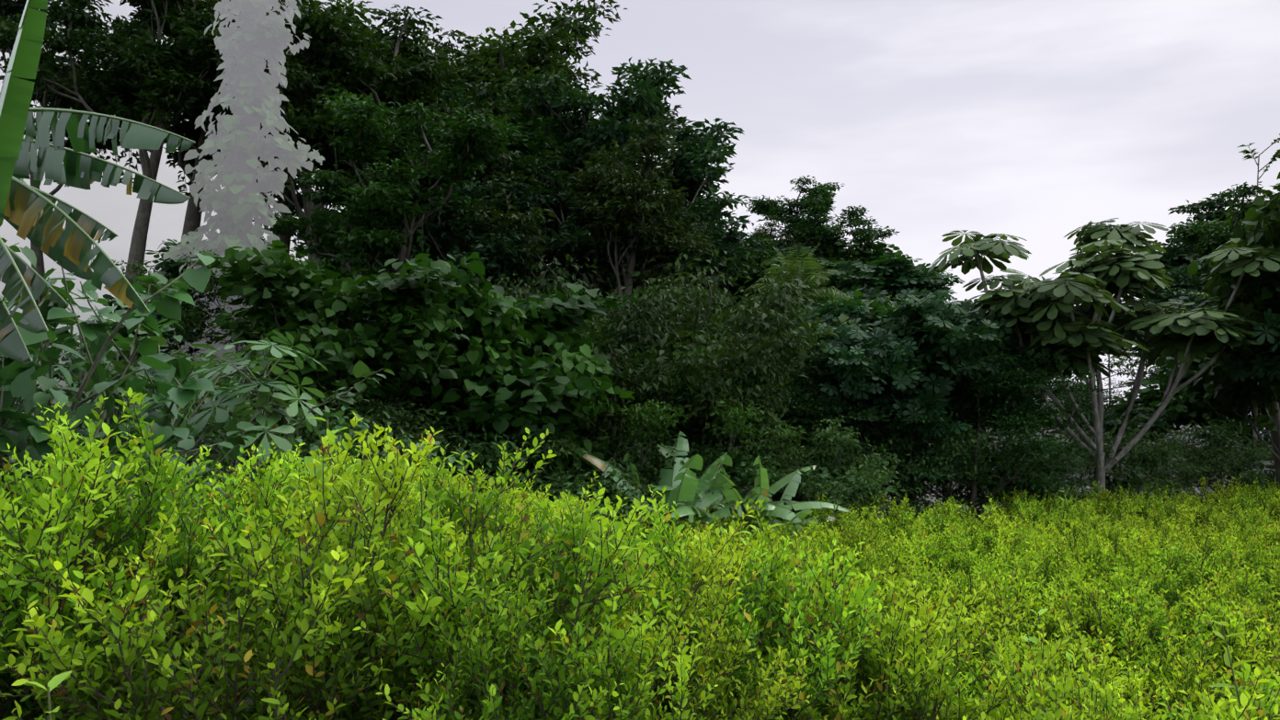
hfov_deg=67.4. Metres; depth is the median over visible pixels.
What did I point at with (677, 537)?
coca bush
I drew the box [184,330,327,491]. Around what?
shrub
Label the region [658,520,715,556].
coca bush
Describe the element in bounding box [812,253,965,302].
ridge tree
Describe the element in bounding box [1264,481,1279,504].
coca bush
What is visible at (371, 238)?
tree
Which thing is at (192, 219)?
tree
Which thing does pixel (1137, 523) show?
coca bush
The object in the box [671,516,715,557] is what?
coca bush
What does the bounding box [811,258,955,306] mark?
ridge tree
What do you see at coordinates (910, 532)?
coca bush
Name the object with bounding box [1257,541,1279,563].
coca bush
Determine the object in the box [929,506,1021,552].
coca bush
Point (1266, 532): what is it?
coca bush
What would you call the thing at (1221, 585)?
coca bush
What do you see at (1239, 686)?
coca bush
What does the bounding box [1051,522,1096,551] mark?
coca bush
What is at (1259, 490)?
coca bush
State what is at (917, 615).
coca bush
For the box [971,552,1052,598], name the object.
coca bush
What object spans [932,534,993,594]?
coca bush
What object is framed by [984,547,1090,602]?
coca bush
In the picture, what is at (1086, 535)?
coca bush
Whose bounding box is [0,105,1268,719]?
terrain
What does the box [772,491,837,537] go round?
coca bush
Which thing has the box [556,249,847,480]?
forest tree
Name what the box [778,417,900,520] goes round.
understory vegetation
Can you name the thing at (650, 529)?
coca bush
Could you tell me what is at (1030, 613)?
coca bush
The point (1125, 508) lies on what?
coca bush
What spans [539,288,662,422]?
forest tree
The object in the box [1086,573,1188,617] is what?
coca bush
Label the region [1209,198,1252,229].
forest tree
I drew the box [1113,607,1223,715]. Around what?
coca bush
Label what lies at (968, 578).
coca bush
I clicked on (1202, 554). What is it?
coca bush
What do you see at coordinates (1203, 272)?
forest
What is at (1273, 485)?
coca bush
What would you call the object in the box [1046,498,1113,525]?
coca bush
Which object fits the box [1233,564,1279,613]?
coca bush
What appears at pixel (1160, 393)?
forest tree
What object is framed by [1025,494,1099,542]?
coca bush
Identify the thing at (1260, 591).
coca bush
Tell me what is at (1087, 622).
coca bush
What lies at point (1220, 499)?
coca bush
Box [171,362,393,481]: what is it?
understory vegetation
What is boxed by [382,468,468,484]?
coca bush
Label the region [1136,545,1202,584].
coca bush
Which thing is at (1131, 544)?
coca bush
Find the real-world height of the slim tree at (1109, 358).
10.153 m
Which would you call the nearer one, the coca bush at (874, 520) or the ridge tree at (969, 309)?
the coca bush at (874, 520)
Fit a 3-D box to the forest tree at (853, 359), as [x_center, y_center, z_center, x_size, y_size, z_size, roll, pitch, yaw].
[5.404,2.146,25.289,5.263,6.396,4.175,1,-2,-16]
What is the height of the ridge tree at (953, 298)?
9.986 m
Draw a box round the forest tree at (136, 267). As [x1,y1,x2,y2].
[103,239,304,302]
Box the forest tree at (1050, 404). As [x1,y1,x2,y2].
[1033,392,1075,440]
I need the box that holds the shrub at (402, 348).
[201,240,469,436]
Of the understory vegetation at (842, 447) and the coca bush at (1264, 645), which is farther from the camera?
the understory vegetation at (842, 447)
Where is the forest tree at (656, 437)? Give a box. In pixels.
[539,276,737,446]
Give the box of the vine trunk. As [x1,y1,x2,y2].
[157,0,325,463]
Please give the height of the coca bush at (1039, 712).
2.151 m
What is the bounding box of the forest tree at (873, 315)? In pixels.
[834,290,1029,517]
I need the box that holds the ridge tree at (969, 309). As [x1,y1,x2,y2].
[954,302,988,315]
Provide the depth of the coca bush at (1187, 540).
19.60 m
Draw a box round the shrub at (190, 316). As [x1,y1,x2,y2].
[160,247,357,457]
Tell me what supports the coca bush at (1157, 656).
on the terrain
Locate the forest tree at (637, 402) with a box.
[571,315,718,468]
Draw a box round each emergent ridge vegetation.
[738,211,787,253]
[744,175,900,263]
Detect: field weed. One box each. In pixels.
[720,523,749,561]
[741,527,758,569]
[787,537,802,592]
[972,563,1027,614]
[974,496,999,530]
[1021,608,1101,710]
[1050,488,1069,514]
[1170,546,1199,585]
[1171,480,1181,500]
[1206,619,1279,719]
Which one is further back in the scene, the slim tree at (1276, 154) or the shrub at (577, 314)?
the slim tree at (1276, 154)
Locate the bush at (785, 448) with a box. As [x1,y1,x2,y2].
[630,365,855,502]
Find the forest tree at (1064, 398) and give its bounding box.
[1028,379,1125,488]
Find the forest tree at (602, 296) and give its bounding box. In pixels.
[543,274,639,323]
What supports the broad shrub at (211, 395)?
on the terrain
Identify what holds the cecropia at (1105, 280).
on the terrain
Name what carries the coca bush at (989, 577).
on the terrain
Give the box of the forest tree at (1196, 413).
[1141,307,1279,491]
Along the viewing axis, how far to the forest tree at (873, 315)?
30.23 m
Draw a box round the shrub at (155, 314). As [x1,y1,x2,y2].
[106,288,243,377]
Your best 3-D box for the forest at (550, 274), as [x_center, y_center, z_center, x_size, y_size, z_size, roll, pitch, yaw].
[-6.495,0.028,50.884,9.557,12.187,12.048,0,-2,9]
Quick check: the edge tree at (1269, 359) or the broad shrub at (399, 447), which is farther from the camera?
the edge tree at (1269, 359)
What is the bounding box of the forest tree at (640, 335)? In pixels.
[453,253,689,495]
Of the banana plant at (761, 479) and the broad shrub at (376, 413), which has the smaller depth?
the broad shrub at (376, 413)
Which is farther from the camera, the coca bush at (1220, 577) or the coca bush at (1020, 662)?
the coca bush at (1220, 577)
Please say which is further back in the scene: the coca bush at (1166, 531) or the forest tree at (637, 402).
the forest tree at (637, 402)
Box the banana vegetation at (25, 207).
[0,0,195,364]
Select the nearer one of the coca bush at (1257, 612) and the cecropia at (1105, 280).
the coca bush at (1257, 612)
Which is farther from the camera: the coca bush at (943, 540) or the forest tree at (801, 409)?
the forest tree at (801, 409)
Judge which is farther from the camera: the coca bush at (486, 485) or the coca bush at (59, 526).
the coca bush at (486, 485)
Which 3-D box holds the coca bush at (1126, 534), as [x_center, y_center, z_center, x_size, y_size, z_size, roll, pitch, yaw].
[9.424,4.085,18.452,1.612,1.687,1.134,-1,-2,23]
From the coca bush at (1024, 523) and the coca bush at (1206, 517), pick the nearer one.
the coca bush at (1024, 523)
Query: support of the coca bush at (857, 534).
on the terrain
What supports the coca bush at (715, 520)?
on the terrain
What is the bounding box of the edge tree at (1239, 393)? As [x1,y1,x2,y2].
[1187,171,1279,460]
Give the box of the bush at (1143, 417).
[1085,400,1182,491]
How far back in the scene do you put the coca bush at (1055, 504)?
23.86 m
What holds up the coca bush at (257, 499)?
on the terrain
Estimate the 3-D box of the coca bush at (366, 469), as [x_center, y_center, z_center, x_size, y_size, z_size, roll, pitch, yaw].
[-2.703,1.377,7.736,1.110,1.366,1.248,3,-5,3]
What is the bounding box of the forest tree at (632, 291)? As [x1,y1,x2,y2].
[582,271,685,301]
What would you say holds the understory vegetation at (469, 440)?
on the terrain
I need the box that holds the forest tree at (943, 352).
[805,292,1055,507]
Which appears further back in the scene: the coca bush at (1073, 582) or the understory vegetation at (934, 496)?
the understory vegetation at (934, 496)
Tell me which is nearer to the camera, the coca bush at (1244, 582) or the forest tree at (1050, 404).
the coca bush at (1244, 582)
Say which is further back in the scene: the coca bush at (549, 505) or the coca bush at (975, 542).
the coca bush at (975, 542)
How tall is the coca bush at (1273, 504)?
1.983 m
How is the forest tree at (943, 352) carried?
on the terrain
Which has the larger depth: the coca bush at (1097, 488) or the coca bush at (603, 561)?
the coca bush at (1097, 488)
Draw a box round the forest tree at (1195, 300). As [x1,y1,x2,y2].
[1126,290,1269,444]
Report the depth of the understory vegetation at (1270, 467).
33.33 m
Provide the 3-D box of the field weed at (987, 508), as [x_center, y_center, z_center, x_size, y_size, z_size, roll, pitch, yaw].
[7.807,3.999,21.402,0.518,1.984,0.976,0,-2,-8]
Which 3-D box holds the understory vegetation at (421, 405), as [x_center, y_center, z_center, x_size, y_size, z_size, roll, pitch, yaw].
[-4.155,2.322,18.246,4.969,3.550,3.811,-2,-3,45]
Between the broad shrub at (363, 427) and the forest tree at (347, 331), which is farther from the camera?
the forest tree at (347, 331)
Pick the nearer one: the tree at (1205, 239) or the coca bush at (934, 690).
the coca bush at (934, 690)
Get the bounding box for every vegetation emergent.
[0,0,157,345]
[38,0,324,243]
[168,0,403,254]
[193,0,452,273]
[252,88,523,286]
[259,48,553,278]
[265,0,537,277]
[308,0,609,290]
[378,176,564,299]
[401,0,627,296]
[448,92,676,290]
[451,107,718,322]
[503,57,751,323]
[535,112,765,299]
[559,188,695,296]
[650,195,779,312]
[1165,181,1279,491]
[1219,199,1269,245]
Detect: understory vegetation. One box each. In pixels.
[137,352,241,438]
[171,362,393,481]
[173,352,255,454]
[175,364,257,470]
[193,360,271,468]
[209,371,334,479]
[233,387,387,456]
[281,375,419,481]
[301,391,444,475]
[303,396,515,487]
[359,398,463,469]
[378,389,525,478]
[395,403,595,507]
[409,396,533,491]
[415,400,549,500]
[459,431,647,522]
[463,428,631,518]
[494,467,643,515]
[524,435,644,520]
[531,437,657,538]
[558,441,664,519]
[561,434,724,538]
[578,427,665,522]
[631,434,713,481]
[632,433,796,524]
[649,442,700,503]
[700,411,907,523]
[706,438,786,522]
[716,437,819,532]
[750,431,879,518]
[750,434,833,504]
[766,415,901,520]
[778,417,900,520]
[822,424,956,523]
[828,434,960,524]
[843,431,974,515]
[880,410,1011,513]
[883,439,988,512]
[887,432,999,526]
[914,419,1068,520]
[918,432,1000,503]
[920,428,1062,503]
[930,428,1079,520]
[930,433,1082,514]
[969,432,1112,514]
[982,443,1090,518]
[997,423,1183,508]
[998,428,1131,505]
[1011,434,1124,505]
[1058,425,1212,510]
[1070,422,1215,505]
[1082,435,1198,502]
[1116,422,1250,493]
[1120,440,1225,499]
[1134,423,1275,498]
[1138,434,1249,499]
[1153,413,1276,493]
[1166,417,1263,494]
[1184,407,1276,491]
[1231,415,1275,487]
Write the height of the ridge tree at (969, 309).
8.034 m
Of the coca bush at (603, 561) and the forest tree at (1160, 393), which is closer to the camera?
the coca bush at (603, 561)
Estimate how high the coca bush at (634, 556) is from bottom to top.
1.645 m
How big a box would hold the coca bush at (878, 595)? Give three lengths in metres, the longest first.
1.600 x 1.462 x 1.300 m
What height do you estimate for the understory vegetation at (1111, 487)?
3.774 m
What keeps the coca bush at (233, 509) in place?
on the terrain
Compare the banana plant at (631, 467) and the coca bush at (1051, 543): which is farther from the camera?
the banana plant at (631, 467)
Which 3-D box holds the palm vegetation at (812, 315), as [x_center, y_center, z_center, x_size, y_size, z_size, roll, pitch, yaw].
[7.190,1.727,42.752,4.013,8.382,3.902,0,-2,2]
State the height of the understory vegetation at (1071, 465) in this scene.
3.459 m
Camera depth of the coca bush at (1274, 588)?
15.35 m
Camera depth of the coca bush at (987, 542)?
17.44 m
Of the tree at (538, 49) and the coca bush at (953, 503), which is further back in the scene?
the tree at (538, 49)
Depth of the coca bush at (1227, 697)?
8.38 m
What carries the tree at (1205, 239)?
on the terrain
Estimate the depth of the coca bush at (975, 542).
16.48 m
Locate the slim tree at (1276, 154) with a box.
[1191,133,1279,481]
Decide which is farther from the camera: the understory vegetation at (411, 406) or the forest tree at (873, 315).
the forest tree at (873, 315)
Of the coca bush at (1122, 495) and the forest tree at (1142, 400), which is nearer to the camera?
the coca bush at (1122, 495)
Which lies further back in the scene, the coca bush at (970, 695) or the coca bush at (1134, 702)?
the coca bush at (970, 695)
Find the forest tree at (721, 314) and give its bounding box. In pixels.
[696,304,798,323]
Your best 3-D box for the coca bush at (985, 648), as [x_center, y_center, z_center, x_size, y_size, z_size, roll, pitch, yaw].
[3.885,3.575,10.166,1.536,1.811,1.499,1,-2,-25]
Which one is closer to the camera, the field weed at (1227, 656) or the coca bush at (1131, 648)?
the field weed at (1227, 656)
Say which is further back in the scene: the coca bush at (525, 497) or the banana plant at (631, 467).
the banana plant at (631, 467)
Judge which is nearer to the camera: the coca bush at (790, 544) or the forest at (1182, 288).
the coca bush at (790, 544)
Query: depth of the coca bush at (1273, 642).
9.70 m
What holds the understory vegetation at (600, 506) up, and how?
on the terrain
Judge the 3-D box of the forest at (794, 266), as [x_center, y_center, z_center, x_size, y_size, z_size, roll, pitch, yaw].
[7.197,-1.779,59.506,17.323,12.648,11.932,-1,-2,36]
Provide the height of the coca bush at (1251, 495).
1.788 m
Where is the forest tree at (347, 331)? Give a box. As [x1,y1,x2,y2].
[316,299,443,411]
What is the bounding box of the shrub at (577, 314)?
[316,251,619,479]
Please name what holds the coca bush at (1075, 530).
on the terrain
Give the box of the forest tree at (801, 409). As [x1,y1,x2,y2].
[764,343,975,457]
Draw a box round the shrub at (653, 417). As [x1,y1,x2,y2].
[554,308,808,489]
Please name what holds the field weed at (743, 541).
on the terrain
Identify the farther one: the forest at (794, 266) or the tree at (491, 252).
the forest at (794, 266)
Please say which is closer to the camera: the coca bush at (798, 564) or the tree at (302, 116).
the coca bush at (798, 564)
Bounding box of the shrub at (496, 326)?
[384,274,635,482]
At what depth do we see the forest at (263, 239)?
60.52 m
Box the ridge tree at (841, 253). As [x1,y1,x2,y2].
[782,239,925,292]
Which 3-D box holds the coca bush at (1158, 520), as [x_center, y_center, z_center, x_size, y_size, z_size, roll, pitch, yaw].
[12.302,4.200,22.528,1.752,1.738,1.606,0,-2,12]
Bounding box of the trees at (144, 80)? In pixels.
[0,0,324,325]
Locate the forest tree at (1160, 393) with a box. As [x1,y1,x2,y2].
[1140,381,1268,491]
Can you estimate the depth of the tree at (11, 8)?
33.49 m
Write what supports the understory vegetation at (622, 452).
on the terrain
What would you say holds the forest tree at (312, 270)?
on the terrain
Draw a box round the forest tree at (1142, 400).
[1104,385,1224,448]
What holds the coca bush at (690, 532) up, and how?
on the terrain
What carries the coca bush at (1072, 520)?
on the terrain
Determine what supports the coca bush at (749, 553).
on the terrain
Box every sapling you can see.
[24,670,72,719]
[291,416,378,719]
[745,514,811,590]
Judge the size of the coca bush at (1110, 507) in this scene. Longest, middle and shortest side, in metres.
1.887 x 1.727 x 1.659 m
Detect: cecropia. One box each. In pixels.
[731,263,814,321]
[926,217,1279,503]
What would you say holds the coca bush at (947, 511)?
on the terrain
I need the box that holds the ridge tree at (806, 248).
[731,241,827,302]
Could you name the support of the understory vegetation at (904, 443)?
on the terrain
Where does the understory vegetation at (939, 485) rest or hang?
on the terrain
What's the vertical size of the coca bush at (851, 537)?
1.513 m
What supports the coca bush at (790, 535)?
on the terrain
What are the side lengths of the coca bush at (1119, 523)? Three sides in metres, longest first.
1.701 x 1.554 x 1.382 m
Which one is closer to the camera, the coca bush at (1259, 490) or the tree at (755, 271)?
the coca bush at (1259, 490)
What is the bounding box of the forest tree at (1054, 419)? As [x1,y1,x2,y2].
[979,400,1072,450]
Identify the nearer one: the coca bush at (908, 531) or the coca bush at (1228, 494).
the coca bush at (908, 531)
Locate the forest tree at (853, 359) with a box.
[755,319,967,506]
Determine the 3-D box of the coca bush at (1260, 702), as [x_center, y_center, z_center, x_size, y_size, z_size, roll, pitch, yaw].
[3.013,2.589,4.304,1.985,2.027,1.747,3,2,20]
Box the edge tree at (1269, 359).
[1224,282,1279,388]
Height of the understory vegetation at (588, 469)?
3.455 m
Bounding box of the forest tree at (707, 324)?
[605,319,793,468]
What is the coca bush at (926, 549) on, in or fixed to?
on the terrain
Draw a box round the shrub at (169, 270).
[53,239,285,386]
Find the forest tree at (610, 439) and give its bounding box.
[537,422,630,468]
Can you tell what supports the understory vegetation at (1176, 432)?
on the terrain
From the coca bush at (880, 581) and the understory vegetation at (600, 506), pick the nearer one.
the coca bush at (880, 581)
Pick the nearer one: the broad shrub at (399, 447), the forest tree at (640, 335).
the broad shrub at (399, 447)
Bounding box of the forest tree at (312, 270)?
[153,252,343,468]
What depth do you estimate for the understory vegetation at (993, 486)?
25.80 m
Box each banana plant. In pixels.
[582,430,776,541]
[589,451,702,541]
[640,444,850,525]
[650,454,810,513]
[663,455,834,540]
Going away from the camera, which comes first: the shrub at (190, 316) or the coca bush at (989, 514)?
the shrub at (190, 316)
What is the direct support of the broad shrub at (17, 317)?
on the terrain
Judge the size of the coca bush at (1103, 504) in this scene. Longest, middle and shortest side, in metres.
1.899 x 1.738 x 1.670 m
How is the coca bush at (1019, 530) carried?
on the terrain
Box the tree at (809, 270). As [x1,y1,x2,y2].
[742,240,853,312]
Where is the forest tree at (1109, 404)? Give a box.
[1067,377,1165,500]
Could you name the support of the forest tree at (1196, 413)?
on the terrain
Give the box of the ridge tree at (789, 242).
[769,225,835,264]
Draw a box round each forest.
[260,236,291,257]
[294,245,438,279]
[296,259,346,273]
[514,263,571,288]
[531,274,696,319]
[700,286,732,322]
[707,248,826,306]
[800,284,960,321]
[1011,359,1076,405]
[1055,304,1155,389]
[1123,297,1158,368]
[1124,262,1203,358]
[1126,225,1217,318]
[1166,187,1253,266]
[1177,257,1215,300]
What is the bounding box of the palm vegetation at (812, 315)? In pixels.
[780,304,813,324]
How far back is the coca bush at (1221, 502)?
25.07 m
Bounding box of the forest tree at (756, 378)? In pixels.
[650,336,796,503]
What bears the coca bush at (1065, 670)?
on the terrain
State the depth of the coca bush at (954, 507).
24.70 m
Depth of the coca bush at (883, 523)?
19.71 m
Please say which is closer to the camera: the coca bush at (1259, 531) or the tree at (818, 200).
the coca bush at (1259, 531)
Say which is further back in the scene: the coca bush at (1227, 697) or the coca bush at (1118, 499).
the coca bush at (1118, 499)
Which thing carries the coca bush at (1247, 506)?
on the terrain
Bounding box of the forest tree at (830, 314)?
[778,298,903,487]
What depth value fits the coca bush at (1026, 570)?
13.42 m
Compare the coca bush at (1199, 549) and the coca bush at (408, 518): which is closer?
the coca bush at (408, 518)
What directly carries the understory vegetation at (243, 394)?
on the terrain
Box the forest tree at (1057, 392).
[1030,373,1093,496]
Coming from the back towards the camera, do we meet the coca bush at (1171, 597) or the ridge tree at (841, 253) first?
the ridge tree at (841, 253)
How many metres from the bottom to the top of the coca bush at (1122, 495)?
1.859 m
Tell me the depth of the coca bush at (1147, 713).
8.16 m
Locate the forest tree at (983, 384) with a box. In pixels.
[822,333,1116,516]
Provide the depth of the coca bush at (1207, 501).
26.21 m
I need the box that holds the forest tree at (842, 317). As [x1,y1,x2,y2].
[718,298,873,444]
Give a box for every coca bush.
[0,387,158,719]
[0,390,277,719]
[0,411,522,719]
[0,467,171,607]
[5,401,319,719]
[179,444,306,521]
[184,458,357,628]
[185,462,304,525]
[201,438,425,707]
[202,445,372,523]
[205,449,549,719]
[234,448,372,491]
[240,427,674,719]
[243,468,428,559]
[338,460,501,580]
[360,459,411,499]
[364,457,401,491]
[364,458,439,517]
[364,552,718,719]
[372,466,601,715]
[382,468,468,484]
[409,457,594,675]
[411,466,553,524]
[419,471,502,535]
[443,480,605,537]
[457,471,601,567]
[459,475,548,520]
[462,501,663,702]
[502,503,766,719]
[523,485,617,564]
[525,487,569,519]
[539,524,653,591]
[548,597,811,719]
[549,485,897,719]
[586,561,752,715]
[593,519,682,619]
[606,498,856,718]
[614,512,640,536]
[622,515,683,547]
[623,519,684,540]
[643,525,1008,719]
[645,525,724,559]
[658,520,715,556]
[669,505,750,547]
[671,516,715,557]
[671,521,723,559]
[682,513,751,569]
[693,503,726,532]
[695,526,754,561]
[717,515,777,549]
[720,514,771,535]
[720,530,1016,719]
[730,539,795,568]
[745,531,833,573]
[749,525,826,571]
[752,521,822,554]
[755,518,795,539]
[756,568,961,719]
[760,545,847,594]
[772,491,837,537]
[773,517,829,548]
[775,580,879,605]
[777,525,868,571]
[786,539,850,576]
[789,496,857,549]
[789,524,826,560]
[797,529,904,602]
[801,563,883,606]
[802,503,880,547]
[803,500,852,526]
[819,517,910,573]
[826,528,868,572]
[828,557,898,605]
[830,513,902,568]
[834,505,891,538]
[837,530,942,603]
[844,577,936,614]
[845,521,896,556]
[845,560,914,616]
[847,488,915,523]
[849,543,917,596]
[851,489,904,538]
[861,513,936,544]
[861,570,1005,674]
[861,590,956,660]
[863,503,926,540]
[863,521,934,555]
[867,536,937,585]
[873,524,923,574]
[873,560,961,616]
[873,667,1049,719]
[876,566,993,632]
[877,601,999,701]
[880,556,968,600]
[885,491,956,535]
[888,525,932,548]
[894,570,1036,684]
[896,556,973,608]
[898,526,962,570]
[902,525,1015,582]
[903,536,990,585]
[910,501,979,539]
[913,525,993,566]
[913,617,1142,719]
[914,552,1021,633]
[917,495,982,531]
[917,504,992,546]
[917,577,1026,658]
[927,568,1054,646]
[927,647,987,702]
[928,632,1049,716]
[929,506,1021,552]
[930,677,1160,719]
[931,513,1024,570]
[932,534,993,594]
[934,495,971,520]
[935,603,1074,708]
[936,517,990,545]
[949,521,1053,566]
[949,602,1104,680]
[951,556,1043,630]
[951,646,1088,717]
[953,549,1082,644]
[955,633,1143,719]
[956,569,1036,627]
[960,507,1011,536]
[960,525,1028,564]
[962,642,1279,719]
[967,502,1026,527]
[967,690,1088,716]
[968,531,1052,574]
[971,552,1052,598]
[976,692,999,719]
[977,502,1031,540]
[980,489,1054,528]
[980,521,1057,541]
[982,486,1039,524]
[982,494,1063,531]
[982,523,1043,549]
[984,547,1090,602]
[988,556,1087,644]
[991,529,1084,594]
[996,510,1041,531]
[997,501,1052,529]
[997,536,1074,567]
[1000,490,1063,525]
[1000,627,1162,719]
[1002,487,1061,515]
[1004,519,1060,557]
[1008,538,1079,596]
[1009,502,1064,540]
[1012,525,1090,561]
[1017,548,1086,619]
[1019,494,1062,519]
[1019,593,1119,662]
[1022,496,1082,526]
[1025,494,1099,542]
[1030,519,1090,559]
[1030,582,1175,684]
[1031,510,1111,546]
[1033,563,1178,668]
[1035,567,1135,634]
[1038,497,1105,531]
[1038,632,1179,719]
[1041,572,1119,656]
[1044,517,1119,570]
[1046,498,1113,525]
[1051,480,1120,507]
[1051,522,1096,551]
[1052,538,1113,592]
[1053,558,1129,604]
[1056,513,1115,540]
[1056,523,1137,562]
[1060,495,1135,526]
[1060,512,1143,541]
[1063,558,1182,677]
[1064,519,1149,565]
[1064,525,1183,587]
[1065,699,1189,719]
[1066,541,1175,587]
[1070,515,1160,548]
[1071,493,1145,526]
[1073,490,1135,517]
[1074,480,1125,514]
[1074,514,1123,540]
[1076,565,1215,675]
[1078,483,1153,521]
[1078,529,1126,556]
[1078,534,1159,581]
[1083,497,1146,525]
[1083,674,1225,719]
[1085,484,1149,514]
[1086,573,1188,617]
[1089,492,1170,529]
[1096,521,1142,542]
[1097,579,1250,678]
[1101,510,1174,542]
[1107,528,1170,558]
[1109,516,1163,536]
[1113,588,1277,706]
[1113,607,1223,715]
[1121,637,1221,719]
[1126,502,1211,533]
[1126,519,1188,568]
[1128,485,1176,514]
[1128,514,1186,537]
[1129,524,1200,554]
[1130,496,1183,530]
[1130,694,1137,716]
[1131,537,1194,580]
[1131,682,1206,719]
[1133,483,1173,508]
[1136,514,1160,537]
[1136,534,1176,553]
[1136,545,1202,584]
[1136,574,1209,618]
[1140,489,1185,505]
[1141,537,1242,594]
[1142,531,1243,579]
[1142,563,1253,645]
[1142,591,1245,693]
[1143,496,1183,519]
[1144,534,1257,611]
[1152,491,1220,514]
[1152,620,1250,719]
[1153,493,1217,533]
[1154,514,1178,536]
[1154,563,1240,628]
[1155,524,1235,568]
[1156,484,1188,501]
[1156,661,1279,719]
[1164,524,1227,547]
[1166,493,1225,517]
[1166,508,1246,549]
[1169,498,1232,540]
[1170,564,1279,648]
[1171,522,1222,541]
[1172,494,1231,511]
[1173,492,1228,531]
[1174,665,1279,719]
[1179,499,1235,530]
[1180,521,1271,557]
[1180,544,1257,583]
[1180,560,1275,592]
[1184,680,1279,719]
[1186,537,1249,566]
[1186,588,1278,648]
[1187,475,1231,504]
[1189,474,1248,496]
[1189,535,1268,570]
[1191,537,1276,589]
[1191,542,1277,587]
[1194,669,1262,719]
[1195,605,1279,718]
[1199,488,1236,506]
[1200,477,1265,505]
[1200,537,1260,574]
[1201,496,1268,540]
[1205,494,1254,513]
[1206,504,1240,531]
[1207,536,1271,564]
[1207,559,1279,619]
[1211,493,1231,511]
[1211,605,1279,693]
[1213,483,1279,529]
[1215,485,1251,503]
[1215,556,1279,609]
[1216,593,1268,656]
[1218,519,1276,557]
[1218,548,1250,571]
[1220,520,1276,571]
[1222,511,1276,532]
[1224,496,1275,528]
[1226,509,1274,542]
[1226,522,1274,550]
[1226,592,1279,687]
[1229,520,1279,562]
[1230,489,1272,507]
[1231,617,1279,717]
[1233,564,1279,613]
[1234,559,1279,618]
[1236,523,1272,548]
[1239,495,1279,535]
[1243,579,1279,621]
[1246,495,1273,514]
[1248,542,1279,598]
[1252,491,1279,524]
[1253,481,1279,497]
[1254,479,1277,491]
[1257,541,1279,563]
[1262,498,1279,525]
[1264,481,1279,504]
[1265,503,1279,522]
[1268,490,1279,501]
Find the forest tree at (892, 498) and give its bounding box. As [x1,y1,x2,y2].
[767,371,995,520]
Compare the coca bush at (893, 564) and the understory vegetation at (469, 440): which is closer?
the coca bush at (893, 564)
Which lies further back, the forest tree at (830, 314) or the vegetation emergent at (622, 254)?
the vegetation emergent at (622, 254)
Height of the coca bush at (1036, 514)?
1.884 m
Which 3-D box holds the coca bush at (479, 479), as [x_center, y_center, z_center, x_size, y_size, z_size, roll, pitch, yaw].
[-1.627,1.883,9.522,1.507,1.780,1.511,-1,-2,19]
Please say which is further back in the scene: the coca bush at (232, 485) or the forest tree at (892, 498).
the forest tree at (892, 498)
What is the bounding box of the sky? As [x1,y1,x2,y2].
[0,0,1279,404]
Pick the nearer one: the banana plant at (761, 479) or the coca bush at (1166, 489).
the banana plant at (761, 479)
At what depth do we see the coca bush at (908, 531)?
17.71 m
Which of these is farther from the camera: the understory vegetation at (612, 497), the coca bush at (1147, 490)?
the coca bush at (1147, 490)
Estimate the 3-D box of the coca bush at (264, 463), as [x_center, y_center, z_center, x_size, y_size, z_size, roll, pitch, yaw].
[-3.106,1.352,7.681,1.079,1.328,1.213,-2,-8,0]
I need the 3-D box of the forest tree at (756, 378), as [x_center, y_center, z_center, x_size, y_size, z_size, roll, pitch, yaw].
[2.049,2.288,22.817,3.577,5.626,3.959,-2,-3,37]
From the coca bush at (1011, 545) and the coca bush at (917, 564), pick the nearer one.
the coca bush at (917, 564)
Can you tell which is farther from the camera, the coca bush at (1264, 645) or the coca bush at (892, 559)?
the coca bush at (892, 559)
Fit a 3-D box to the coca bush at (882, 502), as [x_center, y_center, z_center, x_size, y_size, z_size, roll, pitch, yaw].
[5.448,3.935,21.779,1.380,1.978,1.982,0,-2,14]
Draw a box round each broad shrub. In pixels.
[0,237,85,467]
[0,252,272,529]
[0,261,236,517]
[0,286,287,507]
[0,311,394,536]
[51,350,249,491]
[60,376,243,489]
[176,377,270,462]
[177,388,311,488]
[225,402,443,479]
[229,400,383,476]
[284,411,470,486]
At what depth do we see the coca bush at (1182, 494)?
27.16 m
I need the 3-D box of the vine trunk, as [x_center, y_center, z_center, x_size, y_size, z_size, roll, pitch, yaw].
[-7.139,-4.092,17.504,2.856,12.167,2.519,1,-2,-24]
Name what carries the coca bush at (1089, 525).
on the terrain
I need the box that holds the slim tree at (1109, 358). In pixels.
[1101,315,1133,405]
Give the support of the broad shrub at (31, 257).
on the terrain
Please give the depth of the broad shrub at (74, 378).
11.39 m
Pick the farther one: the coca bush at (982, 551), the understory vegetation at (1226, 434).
the understory vegetation at (1226, 434)
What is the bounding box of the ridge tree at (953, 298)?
[920,266,985,314]
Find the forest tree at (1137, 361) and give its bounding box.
[1099,331,1268,483]
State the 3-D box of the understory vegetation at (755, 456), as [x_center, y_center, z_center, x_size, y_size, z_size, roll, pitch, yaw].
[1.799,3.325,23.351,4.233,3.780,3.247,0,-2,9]
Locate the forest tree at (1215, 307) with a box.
[1165,290,1220,361]

